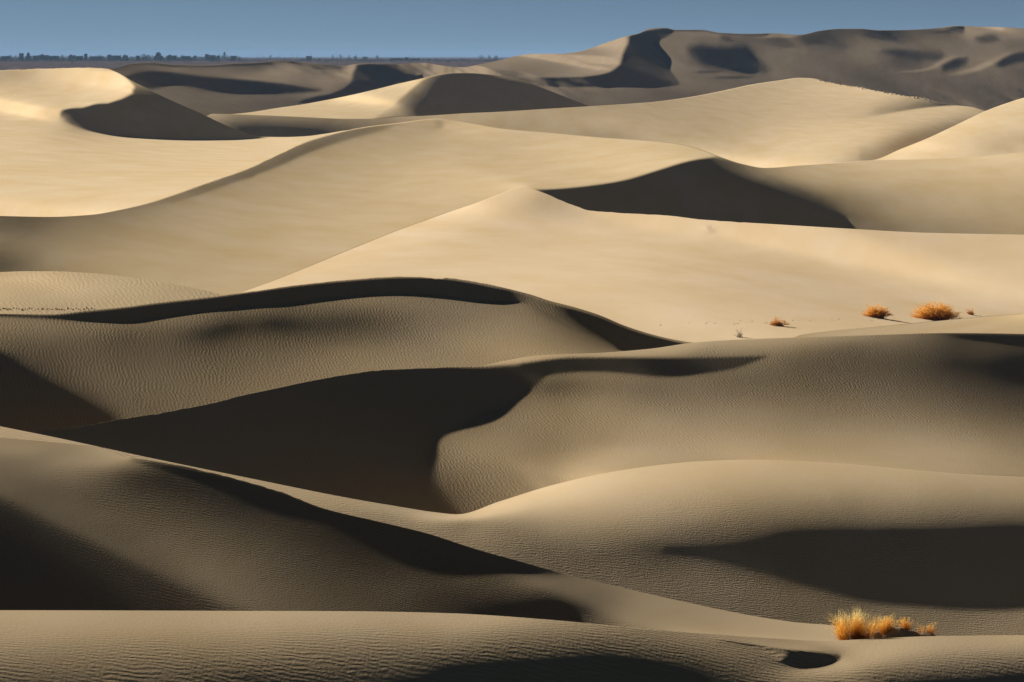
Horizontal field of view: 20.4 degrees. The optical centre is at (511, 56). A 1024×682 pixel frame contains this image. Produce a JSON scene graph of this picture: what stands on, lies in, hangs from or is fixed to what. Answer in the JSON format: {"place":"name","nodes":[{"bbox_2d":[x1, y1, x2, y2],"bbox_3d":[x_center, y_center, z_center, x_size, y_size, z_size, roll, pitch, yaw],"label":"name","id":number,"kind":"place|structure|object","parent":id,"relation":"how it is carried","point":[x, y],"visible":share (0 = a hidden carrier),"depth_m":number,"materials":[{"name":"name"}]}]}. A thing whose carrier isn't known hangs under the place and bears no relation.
{"place":"outdoors","nodes":[
{"label":"outdoors","id":0,"kind":"place"},
{"bbox_2d":[0,426,97,446],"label":"sand dune","id":1,"kind":"structure","parent":0,"point":[5,432],"depth_m":104.47,"materials":[{"name":"beige sand"}]},
{"bbox_2d":[0,271,221,313],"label":"sand dune","id":2,"kind":"structure","parent":0,"point":[34,290],"depth_m":148.54,"materials":[{"name":"beige sand"}]},
{"bbox_2d":[0,68,346,216],"bbox_3d":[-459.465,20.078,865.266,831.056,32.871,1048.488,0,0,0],"label":"sand dune","id":3,"kind":"structure","parent":0,"point":[81,141],"depth_m":702.05,"materials":[{"name":"beige sand"}]},
{"bbox_2d":[0,57,509,69],"bbox_3d":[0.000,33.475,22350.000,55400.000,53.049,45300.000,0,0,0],"label":"desert plain","id":4,"kind":"structure","parent":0,"point":[13,65],"depth_m":4601.81,"materials":[{"name":"beige sand"}]},
{"bbox_2d":[154,52,162,59],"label":"tree","id":5,"kind":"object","parent":4,"relation":"on","point":[158,54],"depth_m":5249.00,"materials":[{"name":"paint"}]},
{"bbox_2d":[1,60,490,69],"bbox_3d":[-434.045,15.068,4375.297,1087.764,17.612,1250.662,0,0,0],"label":"scrub","id":6,"kind":"object","parent":4,"relation":"on","point":[222,61],"visible":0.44,"depth_m":4536.26,"materials":[{"name":"plant"}]},
{"bbox_2d":[0,55,500,61],"bbox_3d":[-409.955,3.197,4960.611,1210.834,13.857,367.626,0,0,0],"label":"orchard belt","id":7,"kind":"object","parent":4,"relation":"on","point":[133,58],"visible":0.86,"depth_m":4918.54,"materials":[{"name":"green plant"}]},
{"bbox_2d":[0,276,692,431],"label":"sand dune","id":8,"kind":"structure","parent":0,"point":[73,369],"depth_m":139.28,"materials":[{"name":"beige sand"}]},
{"bbox_2d":[238,73,586,118],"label":"sand dune","id":9,"kind":"structure","parent":0,"point":[449,93],"depth_m":1266.34,"materials":[{"name":"beige sand"}]},
{"bbox_2d":[0,438,844,640],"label":"sand dune","id":10,"kind":"structure","parent":0,"point":[83,527],"depth_m":83.30,"materials":[{"name":"beige sand"}]},
{"bbox_2d":[0,119,1023,294],"bbox_3d":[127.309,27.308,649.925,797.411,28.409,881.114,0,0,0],"label":"sand dune","id":11,"kind":"structure","parent":0,"point":[300,207],"depth_m":468.17,"materials":[{"name":"beige sand"}]},
{"bbox_2d":[0,610,1023,681],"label":"sand dune","id":12,"kind":"structure","parent":0,"point":[179,646],"depth_m":63.43,"materials":[{"name":"beige sand"}]},
{"bbox_2d":[836,626,934,639],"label":"sand mound","id":13,"kind":"object","parent":12,"relation":"on","point":[899,632],"visible":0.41,"depth_m":71.62,"materials":[{"name":"beige sand"}]},
{"bbox_2d":[824,607,893,640],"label":"grass tuft","id":14,"kind":"object","parent":13,"relation":"on","point":[859,631],"visible":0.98,"depth_m":71.47,"materials":[{"name":"plant"}]},
{"bbox_2d":[875,615,897,634],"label":"grass tuft","id":15,"kind":"object","parent":13,"relation":"on","point":[886,627],"visible":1,"depth_m":71.70,"materials":[{"name":"plant"}]},
{"bbox_2d":[895,615,912,630],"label":"grass tuft","id":16,"kind":"object","parent":13,"relation":"on","point":[905,625],"visible":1,"depth_m":71.88,"materials":[{"name":"plant"}]},
{"bbox_2d":[917,622,937,633],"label":"grass tuft","id":17,"kind":"object","parent":13,"relation":"on","point":[931,631],"visible":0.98,"depth_m":71.77,"materials":[{"name":"plant"}]},
{"bbox_2d":[0,0,1023,56],"label":"sky","id":18,"kind":"structure","parent":0,"point":[242,28],"materials":[{"name":"blue"}]},
{"bbox_2d":[31,333,1023,513],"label":"sand dune","id":19,"kind":"structure","parent":0,"point":[457,440],"depth_m":125.80,"materials":[{"name":"beige sand"}]},
{"bbox_2d":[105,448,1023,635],"bbox_3d":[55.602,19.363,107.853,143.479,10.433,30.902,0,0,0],"label":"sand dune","id":20,"kind":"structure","parent":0,"point":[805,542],"depth_m":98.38,"materials":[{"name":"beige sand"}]},
{"bbox_2d":[111,26,1023,115],"bbox_3d":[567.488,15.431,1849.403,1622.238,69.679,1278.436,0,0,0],"label":"sand dune","id":21,"kind":"structure","parent":0,"point":[979,67],"depth_m":1624.38,"materials":[{"name":"beige sand"}]},
{"bbox_2d":[207,78,983,167],"bbox_3d":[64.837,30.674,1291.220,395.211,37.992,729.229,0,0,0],"label":"sand dune","id":22,"kind":"structure","parent":0,"point":[793,122],"depth_m":1068.81,"materials":[{"name":"beige sand"}]},
{"bbox_2d":[242,186,1023,342],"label":"sand dune","id":23,"kind":"structure","parent":0,"point":[681,278],"depth_m":290.21,"materials":[{"name":"beige sand"}]},
{"bbox_2d":[769,316,789,326],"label":"desert shrub","id":24,"kind":"object","parent":23,"relation":"on","point":[777,323],"visible":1,"depth_m":211.54,"materials":[{"name":"orange plant"}]},
{"bbox_2d":[861,303,892,318],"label":"desert shrub","id":25,"kind":"object","parent":23,"relation":"on","point":[874,312],"visible":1,"depth_m":237.14,"materials":[{"name":"orange plant"}]},
{"bbox_2d":[909,297,961,320],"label":"desert shrub","id":26,"kind":"object","parent":23,"relation":"on","point":[940,313],"visible":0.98,"depth_m":246.16,"materials":[{"name":"orange plant"}]},
{"bbox_2d":[965,309,974,314],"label":"desert shrub","id":27,"kind":"object","parent":23,"relation":"on","point":[970,312],"visible":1,"depth_m":263.20,"materials":[{"name":"orange plant"}]},
{"bbox_2d":[797,314,1023,336],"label":"sand dune","id":28,"kind":"structure","parent":0,"point":[1013,323],"depth_m":184.08,"materials":[{"name":"beige sand"}]},
{"bbox_2d":[876,98,1023,159],"bbox_3d":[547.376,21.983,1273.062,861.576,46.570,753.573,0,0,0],"label":"sand dune","id":29,"kind":"structure","parent":0,"point":[998,130],"depth_m":943.19,"materials":[{"name":"beige sand"}]}
]}

